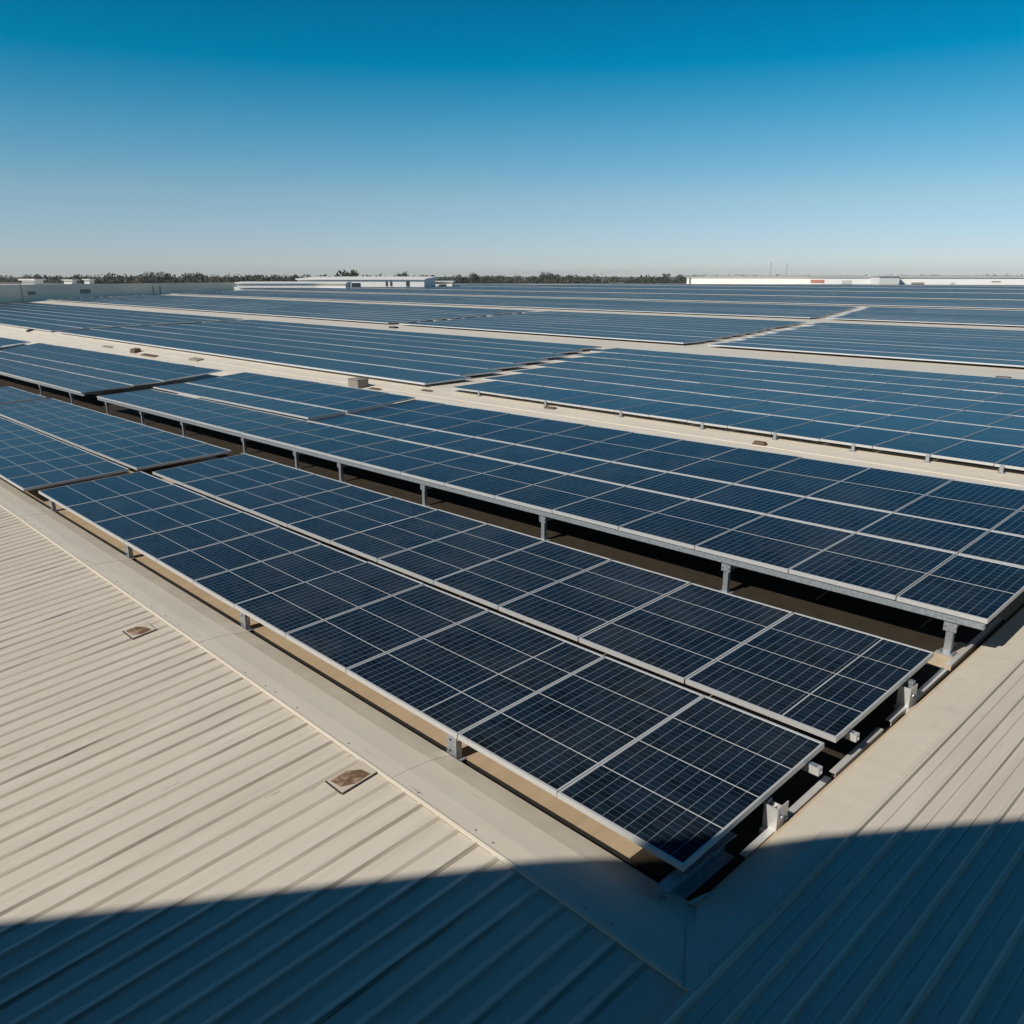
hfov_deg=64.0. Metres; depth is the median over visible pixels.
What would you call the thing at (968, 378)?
solar panel
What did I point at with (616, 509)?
solar panel
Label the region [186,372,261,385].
solar panel
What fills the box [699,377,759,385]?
solar panel
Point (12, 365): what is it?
solar panel
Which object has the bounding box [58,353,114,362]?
solar panel
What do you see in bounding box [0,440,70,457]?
solar panel
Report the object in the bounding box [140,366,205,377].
solar panel
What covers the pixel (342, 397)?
solar panel
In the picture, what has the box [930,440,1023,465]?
solar panel
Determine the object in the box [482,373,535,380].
solar panel
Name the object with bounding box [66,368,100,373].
solar panel
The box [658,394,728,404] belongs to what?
solar panel
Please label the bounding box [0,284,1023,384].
distant solar panels
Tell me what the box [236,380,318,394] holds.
solar panel
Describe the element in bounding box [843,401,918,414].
solar panel
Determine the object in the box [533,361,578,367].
solar panel
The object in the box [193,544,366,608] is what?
solar panel
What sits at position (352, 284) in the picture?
window
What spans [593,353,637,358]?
solar panel
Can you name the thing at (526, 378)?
solar panel
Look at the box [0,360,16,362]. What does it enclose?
solar panel
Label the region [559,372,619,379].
solar panel
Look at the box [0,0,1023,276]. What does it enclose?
sky
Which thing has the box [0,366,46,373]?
solar panel
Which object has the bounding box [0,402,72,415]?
solar panel
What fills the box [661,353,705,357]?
solar panel
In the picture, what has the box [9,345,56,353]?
solar panel
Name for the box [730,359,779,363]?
solar panel
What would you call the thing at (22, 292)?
parapet wall
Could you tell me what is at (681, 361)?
solar panel
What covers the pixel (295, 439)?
solar panel
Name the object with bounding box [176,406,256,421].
solar panel
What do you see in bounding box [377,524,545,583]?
solar panel
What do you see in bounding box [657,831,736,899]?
corner beam
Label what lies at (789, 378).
solar panel
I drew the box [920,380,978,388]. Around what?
solar panel
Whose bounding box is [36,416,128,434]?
solar panel
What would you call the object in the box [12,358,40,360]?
solar panel
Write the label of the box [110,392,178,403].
solar panel
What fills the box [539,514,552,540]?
support post
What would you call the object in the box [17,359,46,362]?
solar panel
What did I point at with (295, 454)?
support post
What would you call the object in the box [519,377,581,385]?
solar panel
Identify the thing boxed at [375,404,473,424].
solar panel
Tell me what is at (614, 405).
solar panel
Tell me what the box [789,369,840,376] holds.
solar panel
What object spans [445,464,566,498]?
solar panel
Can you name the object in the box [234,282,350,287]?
shed
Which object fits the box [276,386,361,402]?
solar panel
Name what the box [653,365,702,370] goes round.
solar panel
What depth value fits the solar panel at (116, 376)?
27.55 m
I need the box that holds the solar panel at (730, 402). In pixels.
[692,397,766,408]
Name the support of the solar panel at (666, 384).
on the walkway roof at (910, 463)
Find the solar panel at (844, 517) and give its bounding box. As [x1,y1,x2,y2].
[767,497,891,532]
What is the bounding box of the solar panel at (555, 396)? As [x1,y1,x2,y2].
[524,390,596,402]
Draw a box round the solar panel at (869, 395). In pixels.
[832,389,900,400]
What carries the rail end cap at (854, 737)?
attached to the mounting rail at (850, 731)
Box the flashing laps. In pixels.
[19,512,449,777]
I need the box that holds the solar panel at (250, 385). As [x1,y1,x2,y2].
[219,377,298,391]
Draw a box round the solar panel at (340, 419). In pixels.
[307,414,372,425]
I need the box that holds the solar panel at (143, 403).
[125,395,198,407]
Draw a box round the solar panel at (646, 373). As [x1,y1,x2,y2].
[620,369,674,376]
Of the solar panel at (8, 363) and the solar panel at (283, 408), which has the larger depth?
the solar panel at (8, 363)
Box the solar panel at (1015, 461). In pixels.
[994,450,1023,470]
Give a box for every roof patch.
[122,622,155,638]
[325,760,376,793]
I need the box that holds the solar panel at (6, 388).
[0,386,16,390]
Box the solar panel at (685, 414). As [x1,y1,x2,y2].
[649,405,731,421]
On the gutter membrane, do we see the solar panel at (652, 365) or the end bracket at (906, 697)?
the end bracket at (906, 697)
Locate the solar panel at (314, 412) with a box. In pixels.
[283,407,344,418]
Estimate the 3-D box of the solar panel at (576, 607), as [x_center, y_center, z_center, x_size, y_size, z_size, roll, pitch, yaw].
[0.876,0.868,8.464,1.780,0.042,1.070,-17,22,-41]
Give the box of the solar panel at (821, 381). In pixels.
[791,377,850,385]
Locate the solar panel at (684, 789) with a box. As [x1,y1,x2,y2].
[557,695,823,871]
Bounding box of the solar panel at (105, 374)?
[86,372,123,377]
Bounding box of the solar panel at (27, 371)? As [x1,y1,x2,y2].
[4,368,56,375]
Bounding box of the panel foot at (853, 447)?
[849,444,856,451]
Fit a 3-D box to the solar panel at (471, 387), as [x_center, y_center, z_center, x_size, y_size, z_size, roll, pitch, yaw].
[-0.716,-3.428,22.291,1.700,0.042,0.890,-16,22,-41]
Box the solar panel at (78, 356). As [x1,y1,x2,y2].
[51,352,103,361]
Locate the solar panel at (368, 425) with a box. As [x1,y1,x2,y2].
[335,419,403,431]
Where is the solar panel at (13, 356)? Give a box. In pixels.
[0,355,25,358]
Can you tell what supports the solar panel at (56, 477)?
on the array roof at (588, 825)
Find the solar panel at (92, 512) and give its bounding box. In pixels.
[66,484,206,524]
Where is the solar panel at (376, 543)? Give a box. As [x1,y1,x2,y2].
[330,509,487,561]
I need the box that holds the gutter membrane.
[0,375,1005,897]
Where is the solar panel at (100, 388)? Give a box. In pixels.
[69,383,133,393]
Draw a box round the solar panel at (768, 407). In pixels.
[730,401,805,414]
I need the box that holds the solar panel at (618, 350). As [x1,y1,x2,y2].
[590,348,643,352]
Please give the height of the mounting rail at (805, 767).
0.292 m
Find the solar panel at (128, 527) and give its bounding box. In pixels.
[94,498,241,543]
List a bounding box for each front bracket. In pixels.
[49,500,57,511]
[125,544,135,558]
[240,612,253,631]
[446,734,466,761]
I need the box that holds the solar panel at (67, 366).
[48,365,82,368]
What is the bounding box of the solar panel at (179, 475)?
[152,454,278,485]
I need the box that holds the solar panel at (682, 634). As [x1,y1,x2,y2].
[579,583,792,683]
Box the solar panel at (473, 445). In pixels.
[434,437,514,454]
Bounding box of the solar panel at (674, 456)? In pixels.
[612,440,738,471]
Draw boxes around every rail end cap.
[809,765,822,776]
[846,731,859,742]
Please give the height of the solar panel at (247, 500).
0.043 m
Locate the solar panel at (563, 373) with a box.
[536,370,590,376]
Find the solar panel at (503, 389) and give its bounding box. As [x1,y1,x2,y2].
[473,383,543,394]
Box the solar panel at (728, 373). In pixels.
[705,370,755,376]
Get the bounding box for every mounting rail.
[0,373,84,395]
[97,398,985,629]
[801,761,818,771]
[843,730,854,738]
[902,679,915,688]
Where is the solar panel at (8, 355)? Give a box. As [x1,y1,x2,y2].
[0,354,18,356]
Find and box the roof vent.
[347,377,368,387]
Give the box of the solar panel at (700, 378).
[670,374,728,382]
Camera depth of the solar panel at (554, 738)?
6.13 m
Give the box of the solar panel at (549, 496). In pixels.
[495,474,624,512]
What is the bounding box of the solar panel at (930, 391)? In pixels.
[898,386,961,396]
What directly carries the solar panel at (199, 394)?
on the array roof at (588, 825)
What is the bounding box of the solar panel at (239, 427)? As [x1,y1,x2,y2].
[217,415,305,433]
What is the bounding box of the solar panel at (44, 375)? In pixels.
[20,372,74,379]
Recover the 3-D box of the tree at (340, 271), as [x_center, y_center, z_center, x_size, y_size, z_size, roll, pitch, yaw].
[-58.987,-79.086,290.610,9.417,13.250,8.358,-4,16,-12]
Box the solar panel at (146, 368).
[116,362,178,373]
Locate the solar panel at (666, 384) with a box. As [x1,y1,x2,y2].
[637,380,697,388]
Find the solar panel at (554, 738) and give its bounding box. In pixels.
[458,656,703,796]
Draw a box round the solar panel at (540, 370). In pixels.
[509,367,570,373]
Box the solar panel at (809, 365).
[783,363,834,368]
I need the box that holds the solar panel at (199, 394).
[184,388,233,397]
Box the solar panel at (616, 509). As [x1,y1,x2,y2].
[552,486,690,529]
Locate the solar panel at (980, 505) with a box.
[894,480,1023,530]
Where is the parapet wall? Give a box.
[0,282,233,302]
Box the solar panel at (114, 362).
[85,357,144,367]
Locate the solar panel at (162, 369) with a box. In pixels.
[127,364,192,375]
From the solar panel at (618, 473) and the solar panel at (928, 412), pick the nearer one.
the solar panel at (618, 473)
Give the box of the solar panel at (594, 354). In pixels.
[573,352,619,356]
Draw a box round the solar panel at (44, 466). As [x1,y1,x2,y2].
[0,453,108,480]
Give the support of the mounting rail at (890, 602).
on the support post at (726, 568)
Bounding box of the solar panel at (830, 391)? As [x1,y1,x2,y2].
[796,386,862,396]
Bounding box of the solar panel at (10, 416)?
[1,405,86,419]
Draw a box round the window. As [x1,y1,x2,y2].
[351,283,359,286]
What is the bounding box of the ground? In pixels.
[1,277,1023,990]
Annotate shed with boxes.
[18,279,45,283]
[64,280,76,283]
[82,279,95,283]
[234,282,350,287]
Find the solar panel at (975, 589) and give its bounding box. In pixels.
[896,554,1023,623]
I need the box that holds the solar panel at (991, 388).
[960,383,1019,392]
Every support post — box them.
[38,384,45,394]
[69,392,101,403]
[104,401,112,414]
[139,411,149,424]
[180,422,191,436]
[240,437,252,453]
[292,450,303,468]
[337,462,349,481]
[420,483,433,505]
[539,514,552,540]
[718,562,737,593]
[936,620,960,657]
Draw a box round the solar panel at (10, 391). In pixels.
[0,389,26,394]
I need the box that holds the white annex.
[435,281,455,285]
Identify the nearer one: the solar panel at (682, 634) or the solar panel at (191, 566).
the solar panel at (682, 634)
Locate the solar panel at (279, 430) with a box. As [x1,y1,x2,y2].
[241,421,331,440]
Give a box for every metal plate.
[141,353,157,356]
[188,357,203,361]
[544,406,557,409]
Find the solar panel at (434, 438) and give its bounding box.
[398,430,471,446]
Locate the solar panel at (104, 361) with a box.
[75,356,134,365]
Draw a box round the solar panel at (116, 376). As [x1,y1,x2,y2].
[97,374,135,379]
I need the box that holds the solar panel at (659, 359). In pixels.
[633,357,682,361]
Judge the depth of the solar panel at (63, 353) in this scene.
36.40 m
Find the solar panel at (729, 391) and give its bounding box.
[696,386,762,396]
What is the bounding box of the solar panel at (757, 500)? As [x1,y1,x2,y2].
[693,484,804,514]
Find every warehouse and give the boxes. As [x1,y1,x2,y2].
[295,277,436,286]
[687,275,1023,284]
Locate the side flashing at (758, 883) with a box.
[695,607,1023,969]
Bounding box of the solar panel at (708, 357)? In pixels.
[683,355,728,359]
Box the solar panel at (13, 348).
[0,343,44,351]
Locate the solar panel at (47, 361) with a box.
[27,360,56,363]
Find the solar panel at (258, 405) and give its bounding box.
[239,399,294,409]
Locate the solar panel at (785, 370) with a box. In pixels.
[757,367,811,373]
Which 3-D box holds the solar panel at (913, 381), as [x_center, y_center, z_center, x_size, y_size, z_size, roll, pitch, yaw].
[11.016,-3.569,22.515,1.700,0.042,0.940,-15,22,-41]
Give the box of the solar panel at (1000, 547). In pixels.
[958,531,1023,567]
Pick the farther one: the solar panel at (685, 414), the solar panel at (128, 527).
the solar panel at (685, 414)
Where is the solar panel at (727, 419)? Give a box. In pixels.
[687,410,769,427]
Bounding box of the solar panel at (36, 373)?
[12,370,65,377]
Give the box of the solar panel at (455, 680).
[346,610,604,738]
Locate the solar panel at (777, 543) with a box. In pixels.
[695,515,854,572]
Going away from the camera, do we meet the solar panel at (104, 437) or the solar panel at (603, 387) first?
the solar panel at (104, 437)
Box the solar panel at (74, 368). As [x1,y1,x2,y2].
[57,366,91,370]
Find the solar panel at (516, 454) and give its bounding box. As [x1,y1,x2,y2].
[474,444,559,463]
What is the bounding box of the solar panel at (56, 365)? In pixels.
[42,363,72,367]
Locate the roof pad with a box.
[925,642,973,670]
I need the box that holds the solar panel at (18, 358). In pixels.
[4,356,33,359]
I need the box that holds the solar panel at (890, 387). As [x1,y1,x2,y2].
[862,383,922,392]
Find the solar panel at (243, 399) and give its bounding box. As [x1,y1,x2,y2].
[219,395,273,404]
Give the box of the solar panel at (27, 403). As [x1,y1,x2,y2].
[0,398,62,409]
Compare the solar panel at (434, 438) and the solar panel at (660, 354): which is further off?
the solar panel at (660, 354)
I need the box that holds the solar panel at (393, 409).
[347,399,443,418]
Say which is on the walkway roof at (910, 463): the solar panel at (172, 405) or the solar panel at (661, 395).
the solar panel at (661, 395)
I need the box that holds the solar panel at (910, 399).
[872,393,940,404]
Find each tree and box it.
[107,272,124,282]
[141,272,153,282]
[149,272,160,282]
[158,272,171,282]
[184,272,197,279]
[194,272,204,279]
[290,275,300,281]
[335,269,358,276]
[337,269,350,276]
[393,271,408,276]
[455,274,467,282]
[469,272,479,282]
[540,272,549,282]
[545,272,560,281]
[662,273,670,281]
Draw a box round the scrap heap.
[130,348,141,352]
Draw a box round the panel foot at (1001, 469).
[997,465,1005,473]
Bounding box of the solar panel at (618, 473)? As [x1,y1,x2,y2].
[570,462,666,485]
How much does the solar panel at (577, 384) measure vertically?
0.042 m
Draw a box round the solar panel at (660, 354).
[642,352,686,356]
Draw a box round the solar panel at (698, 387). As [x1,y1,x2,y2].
[665,383,730,392]
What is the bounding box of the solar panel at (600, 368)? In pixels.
[571,365,625,371]
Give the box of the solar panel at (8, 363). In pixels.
[0,362,21,364]
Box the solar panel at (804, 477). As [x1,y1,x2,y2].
[734,457,870,496]
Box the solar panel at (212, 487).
[182,464,313,497]
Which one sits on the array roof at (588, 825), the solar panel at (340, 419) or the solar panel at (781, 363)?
the solar panel at (340, 419)
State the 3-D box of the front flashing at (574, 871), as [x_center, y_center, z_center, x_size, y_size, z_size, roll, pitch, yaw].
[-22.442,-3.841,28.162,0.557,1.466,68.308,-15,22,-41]
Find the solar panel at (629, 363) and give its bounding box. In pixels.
[603,361,654,366]
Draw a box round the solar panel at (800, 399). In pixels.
[765,394,835,404]
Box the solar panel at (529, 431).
[476,419,587,443]
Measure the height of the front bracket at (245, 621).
0.250 m
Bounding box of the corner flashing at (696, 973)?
[685,890,716,990]
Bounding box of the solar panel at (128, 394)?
[97,389,162,400]
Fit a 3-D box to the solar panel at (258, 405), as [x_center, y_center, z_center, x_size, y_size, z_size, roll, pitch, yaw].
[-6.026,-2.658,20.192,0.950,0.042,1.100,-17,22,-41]
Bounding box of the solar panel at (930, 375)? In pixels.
[905,372,960,379]
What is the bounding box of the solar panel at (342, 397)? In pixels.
[298,389,388,406]
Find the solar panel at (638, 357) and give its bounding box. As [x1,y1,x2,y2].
[612,355,657,359]
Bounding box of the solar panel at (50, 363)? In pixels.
[32,362,63,365]
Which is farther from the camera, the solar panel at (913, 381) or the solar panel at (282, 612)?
the solar panel at (913, 381)
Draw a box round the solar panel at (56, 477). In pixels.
[7,461,128,490]
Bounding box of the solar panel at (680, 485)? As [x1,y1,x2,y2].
[628,472,731,498]
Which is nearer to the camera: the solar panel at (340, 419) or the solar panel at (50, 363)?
the solar panel at (340, 419)
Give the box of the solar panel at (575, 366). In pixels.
[552,363,600,368]
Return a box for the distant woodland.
[0,273,1021,282]
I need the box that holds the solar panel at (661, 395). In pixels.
[626,390,698,400]
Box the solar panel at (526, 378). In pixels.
[494,375,556,382]
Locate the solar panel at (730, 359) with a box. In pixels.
[707,357,755,361]
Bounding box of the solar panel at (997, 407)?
[960,401,1023,414]
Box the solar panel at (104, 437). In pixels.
[64,426,164,447]
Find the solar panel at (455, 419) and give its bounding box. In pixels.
[405,408,508,429]
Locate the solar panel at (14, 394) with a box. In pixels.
[0,392,32,398]
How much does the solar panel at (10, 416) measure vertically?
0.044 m
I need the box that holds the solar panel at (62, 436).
[49,421,146,440]
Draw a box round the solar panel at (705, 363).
[679,361,729,366]
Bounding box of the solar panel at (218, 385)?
[202,374,276,388]
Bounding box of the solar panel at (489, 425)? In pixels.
[438,413,546,436]
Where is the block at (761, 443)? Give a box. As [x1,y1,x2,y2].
[752,440,767,445]
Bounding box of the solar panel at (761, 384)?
[731,380,791,388]
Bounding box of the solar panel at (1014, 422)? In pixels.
[987,416,1023,429]
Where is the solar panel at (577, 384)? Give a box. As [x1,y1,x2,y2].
[544,380,607,388]
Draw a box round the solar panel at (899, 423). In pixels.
[856,415,939,431]
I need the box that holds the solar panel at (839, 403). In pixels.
[804,397,874,409]
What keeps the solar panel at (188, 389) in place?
on the array roof at (588, 825)
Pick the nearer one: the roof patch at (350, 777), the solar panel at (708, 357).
the roof patch at (350, 777)
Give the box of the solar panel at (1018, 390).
[1000,387,1023,394]
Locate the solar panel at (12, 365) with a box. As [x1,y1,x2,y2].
[0,363,31,367]
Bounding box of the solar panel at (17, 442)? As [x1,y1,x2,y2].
[0,434,56,448]
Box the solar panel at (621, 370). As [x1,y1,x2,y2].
[594,367,650,373]
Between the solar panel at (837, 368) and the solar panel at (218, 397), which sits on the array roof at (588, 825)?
the solar panel at (218, 397)
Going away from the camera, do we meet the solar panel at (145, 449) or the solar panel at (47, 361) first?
the solar panel at (145, 449)
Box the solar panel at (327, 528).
[288,497,437,543]
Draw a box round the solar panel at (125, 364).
[95,359,157,369]
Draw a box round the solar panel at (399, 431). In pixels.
[365,425,436,438]
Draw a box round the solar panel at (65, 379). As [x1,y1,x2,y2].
[38,376,95,384]
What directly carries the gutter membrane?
on the array roof at (588, 825)
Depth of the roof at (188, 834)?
5.11 m
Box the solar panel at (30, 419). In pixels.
[12,409,100,424]
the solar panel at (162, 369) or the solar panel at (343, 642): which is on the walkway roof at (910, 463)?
the solar panel at (162, 369)
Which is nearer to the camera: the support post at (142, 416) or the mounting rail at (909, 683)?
the mounting rail at (909, 683)
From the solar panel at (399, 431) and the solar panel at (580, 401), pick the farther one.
the solar panel at (580, 401)
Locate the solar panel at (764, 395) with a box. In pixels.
[729,390,798,399]
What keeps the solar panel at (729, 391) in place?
on the walkway roof at (910, 463)
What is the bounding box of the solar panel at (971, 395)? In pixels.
[938,390,1002,400]
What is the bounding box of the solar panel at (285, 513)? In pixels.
[250,485,391,526]
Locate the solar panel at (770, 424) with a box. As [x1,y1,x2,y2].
[728,415,814,433]
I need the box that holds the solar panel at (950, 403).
[915,397,984,409]
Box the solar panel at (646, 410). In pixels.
[615,401,693,416]
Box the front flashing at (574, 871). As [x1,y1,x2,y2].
[0,479,695,992]
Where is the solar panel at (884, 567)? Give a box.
[789,533,955,599]
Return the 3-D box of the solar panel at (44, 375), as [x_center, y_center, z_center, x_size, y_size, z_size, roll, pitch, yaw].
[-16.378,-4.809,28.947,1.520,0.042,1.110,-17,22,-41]
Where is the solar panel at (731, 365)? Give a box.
[705,363,754,368]
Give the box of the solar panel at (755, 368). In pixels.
[732,365,782,371]
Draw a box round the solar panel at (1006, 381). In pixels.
[977,377,1023,385]
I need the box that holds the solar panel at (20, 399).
[0,394,46,403]
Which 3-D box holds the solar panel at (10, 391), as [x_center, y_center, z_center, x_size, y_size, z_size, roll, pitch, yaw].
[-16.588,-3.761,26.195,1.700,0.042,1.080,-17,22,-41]
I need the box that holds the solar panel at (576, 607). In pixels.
[498,560,690,641]
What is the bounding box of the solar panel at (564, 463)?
[519,453,609,473]
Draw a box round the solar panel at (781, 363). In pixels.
[755,360,807,366]
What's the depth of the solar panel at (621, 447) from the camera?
14.11 m
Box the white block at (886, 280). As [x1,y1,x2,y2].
[870,276,899,284]
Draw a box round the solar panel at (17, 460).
[0,446,88,468]
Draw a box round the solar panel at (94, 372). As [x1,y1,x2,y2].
[76,370,111,375]
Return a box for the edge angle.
[739,618,1001,859]
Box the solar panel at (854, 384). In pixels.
[825,380,884,388]
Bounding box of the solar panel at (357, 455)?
[326,439,431,464]
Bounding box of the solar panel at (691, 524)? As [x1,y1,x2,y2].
[619,499,764,548]
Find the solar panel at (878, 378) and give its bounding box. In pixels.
[849,374,905,382]
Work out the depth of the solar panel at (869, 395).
19.96 m
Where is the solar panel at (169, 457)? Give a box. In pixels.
[116,444,231,469]
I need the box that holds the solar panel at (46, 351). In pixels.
[23,347,71,355]
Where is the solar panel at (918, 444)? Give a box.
[873,433,966,455]
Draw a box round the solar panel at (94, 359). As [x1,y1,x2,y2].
[68,354,124,364]
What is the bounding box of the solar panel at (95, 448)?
[80,431,183,453]
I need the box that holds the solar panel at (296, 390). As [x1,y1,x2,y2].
[257,383,339,398]
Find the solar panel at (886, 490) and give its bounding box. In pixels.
[807,467,952,512]
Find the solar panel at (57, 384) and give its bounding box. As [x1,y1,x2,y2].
[48,378,106,386]
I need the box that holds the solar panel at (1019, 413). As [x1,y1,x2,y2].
[1008,409,1023,416]
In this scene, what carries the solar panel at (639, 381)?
on the walkway roof at (910, 463)
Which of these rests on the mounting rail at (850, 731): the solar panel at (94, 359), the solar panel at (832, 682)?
the solar panel at (832, 682)
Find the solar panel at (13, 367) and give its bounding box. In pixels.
[0,365,35,369]
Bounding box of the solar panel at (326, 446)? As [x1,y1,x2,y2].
[295,432,394,455]
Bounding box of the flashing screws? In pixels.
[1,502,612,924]
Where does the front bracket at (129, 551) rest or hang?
attached to the array roof at (588, 825)
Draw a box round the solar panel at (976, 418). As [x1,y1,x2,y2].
[936,410,1012,425]
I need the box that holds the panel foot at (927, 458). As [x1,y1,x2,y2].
[923,455,931,462]
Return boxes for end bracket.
[759,796,788,834]
[894,684,917,713]
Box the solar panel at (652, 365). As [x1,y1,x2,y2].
[628,363,676,368]
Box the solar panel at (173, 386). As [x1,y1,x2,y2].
[153,383,199,390]
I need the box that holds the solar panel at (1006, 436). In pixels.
[961,427,1023,446]
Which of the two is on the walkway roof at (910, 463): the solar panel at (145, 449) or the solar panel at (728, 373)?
the solar panel at (728, 373)
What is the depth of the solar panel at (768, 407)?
18.22 m
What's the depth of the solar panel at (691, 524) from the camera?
9.96 m
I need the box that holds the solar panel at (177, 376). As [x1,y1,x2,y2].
[151,368,222,381]
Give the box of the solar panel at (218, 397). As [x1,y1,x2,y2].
[201,392,250,400]
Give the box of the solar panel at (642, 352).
[622,350,663,354]
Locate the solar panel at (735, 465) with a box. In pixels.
[670,448,801,483]
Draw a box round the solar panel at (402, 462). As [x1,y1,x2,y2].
[361,447,470,474]
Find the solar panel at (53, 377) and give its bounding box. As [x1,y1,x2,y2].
[29,374,84,381]
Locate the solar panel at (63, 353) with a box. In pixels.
[35,349,88,358]
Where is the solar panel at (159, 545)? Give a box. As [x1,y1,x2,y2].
[124,512,279,561]
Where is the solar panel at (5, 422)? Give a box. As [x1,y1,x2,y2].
[0,420,16,426]
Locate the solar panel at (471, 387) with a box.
[451,381,518,391]
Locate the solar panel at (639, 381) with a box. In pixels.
[608,377,670,385]
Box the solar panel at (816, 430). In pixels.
[772,421,860,440]
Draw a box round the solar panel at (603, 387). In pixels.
[568,383,636,392]
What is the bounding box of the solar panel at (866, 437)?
[820,426,909,448]
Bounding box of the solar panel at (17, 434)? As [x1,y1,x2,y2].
[0,429,42,440]
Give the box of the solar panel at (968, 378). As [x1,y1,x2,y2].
[939,375,995,381]
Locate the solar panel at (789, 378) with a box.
[759,374,817,382]
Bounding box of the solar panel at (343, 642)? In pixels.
[285,584,488,672]
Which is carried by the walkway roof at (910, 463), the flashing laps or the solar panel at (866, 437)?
the solar panel at (866, 437)
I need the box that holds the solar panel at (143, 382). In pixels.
[120,379,164,385]
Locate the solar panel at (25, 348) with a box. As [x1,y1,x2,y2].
[3,344,50,352]
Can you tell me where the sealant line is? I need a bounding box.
[682,925,686,986]
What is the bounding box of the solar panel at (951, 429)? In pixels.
[907,421,990,438]
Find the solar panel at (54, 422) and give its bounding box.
[24,413,114,429]
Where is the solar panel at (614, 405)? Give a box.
[582,397,659,411]
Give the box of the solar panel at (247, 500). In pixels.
[215,474,351,511]
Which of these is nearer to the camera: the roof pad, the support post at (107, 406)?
the roof pad
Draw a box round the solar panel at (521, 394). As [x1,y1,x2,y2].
[498,387,567,398]
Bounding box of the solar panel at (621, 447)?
[561,432,683,461]
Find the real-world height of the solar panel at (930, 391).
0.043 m
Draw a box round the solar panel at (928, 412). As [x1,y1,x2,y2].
[887,406,963,419]
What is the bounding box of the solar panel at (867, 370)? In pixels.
[841,367,894,373]
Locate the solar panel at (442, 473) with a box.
[401,455,514,485]
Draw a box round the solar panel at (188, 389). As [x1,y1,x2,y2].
[168,385,215,393]
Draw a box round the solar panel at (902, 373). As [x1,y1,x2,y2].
[873,369,924,376]
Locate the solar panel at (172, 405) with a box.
[141,399,215,412]
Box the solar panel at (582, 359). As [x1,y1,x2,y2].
[554,357,608,362]
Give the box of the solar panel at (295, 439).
[267,426,361,447]
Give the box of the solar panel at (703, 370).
[675,367,731,373]
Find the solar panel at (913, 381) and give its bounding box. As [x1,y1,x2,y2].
[883,377,940,385]
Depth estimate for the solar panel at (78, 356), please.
34.83 m
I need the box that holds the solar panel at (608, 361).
[582,359,632,364]
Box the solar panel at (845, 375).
[818,372,873,379]
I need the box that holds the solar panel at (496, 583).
[433,540,610,609]
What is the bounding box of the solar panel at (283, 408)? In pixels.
[260,402,318,413]
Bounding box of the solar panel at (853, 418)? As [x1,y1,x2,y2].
[811,410,890,425]
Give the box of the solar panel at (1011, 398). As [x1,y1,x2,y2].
[981,393,1023,404]
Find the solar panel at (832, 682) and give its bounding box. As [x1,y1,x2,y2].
[685,612,933,742]
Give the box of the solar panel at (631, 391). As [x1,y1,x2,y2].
[597,386,664,396]
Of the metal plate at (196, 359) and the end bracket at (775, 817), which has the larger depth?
the metal plate at (196, 359)
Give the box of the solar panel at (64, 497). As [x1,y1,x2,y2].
[38,471,173,509]
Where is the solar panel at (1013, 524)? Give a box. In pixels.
[991,507,1023,535]
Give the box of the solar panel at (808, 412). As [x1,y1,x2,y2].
[768,406,846,419]
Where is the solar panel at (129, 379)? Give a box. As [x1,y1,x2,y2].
[110,376,150,381]
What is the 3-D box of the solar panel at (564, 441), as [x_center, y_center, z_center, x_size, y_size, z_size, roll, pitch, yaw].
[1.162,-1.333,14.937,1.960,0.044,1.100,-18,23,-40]
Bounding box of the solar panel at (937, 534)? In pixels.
[857,512,988,554]
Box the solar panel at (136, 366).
[106,361,168,371]
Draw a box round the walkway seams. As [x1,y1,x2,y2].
[2,330,1022,485]
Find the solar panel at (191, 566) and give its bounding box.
[157,527,321,583]
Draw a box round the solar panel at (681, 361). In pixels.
[655,359,706,364]
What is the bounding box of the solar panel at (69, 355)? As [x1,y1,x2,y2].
[43,350,97,359]
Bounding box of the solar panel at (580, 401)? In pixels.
[552,393,627,406]
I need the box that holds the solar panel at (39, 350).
[16,346,64,354]
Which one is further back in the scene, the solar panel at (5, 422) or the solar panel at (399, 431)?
the solar panel at (5, 422)
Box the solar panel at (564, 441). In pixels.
[516,425,632,452]
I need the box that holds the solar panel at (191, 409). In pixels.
[158,402,235,416]
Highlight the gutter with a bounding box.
[0,477,693,900]
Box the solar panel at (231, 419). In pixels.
[196,411,279,427]
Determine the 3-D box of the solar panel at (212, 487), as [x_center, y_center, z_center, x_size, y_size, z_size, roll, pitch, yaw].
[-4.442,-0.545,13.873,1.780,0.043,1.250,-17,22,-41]
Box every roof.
[0,282,1008,293]
[0,283,1023,591]
[0,389,1023,857]
[0,506,685,1023]
[656,651,1023,1023]
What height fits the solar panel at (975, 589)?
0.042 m
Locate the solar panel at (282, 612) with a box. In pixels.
[234,561,423,637]
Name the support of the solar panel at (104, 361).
on the walkway roof at (910, 463)
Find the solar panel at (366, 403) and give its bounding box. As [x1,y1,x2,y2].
[322,393,414,412]
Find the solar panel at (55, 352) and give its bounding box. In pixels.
[29,348,79,357]
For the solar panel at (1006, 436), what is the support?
on the walkway roof at (910, 463)
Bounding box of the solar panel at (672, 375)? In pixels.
[644,372,702,379]
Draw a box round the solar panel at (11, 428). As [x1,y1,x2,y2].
[0,424,29,432]
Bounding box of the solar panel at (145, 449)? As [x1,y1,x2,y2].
[97,437,207,461]
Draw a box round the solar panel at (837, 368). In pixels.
[813,365,861,370]
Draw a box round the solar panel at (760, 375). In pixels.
[731,372,787,378]
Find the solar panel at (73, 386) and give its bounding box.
[58,380,119,389]
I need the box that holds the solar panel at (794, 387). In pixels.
[763,383,825,392]
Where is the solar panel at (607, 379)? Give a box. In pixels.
[583,375,642,382]

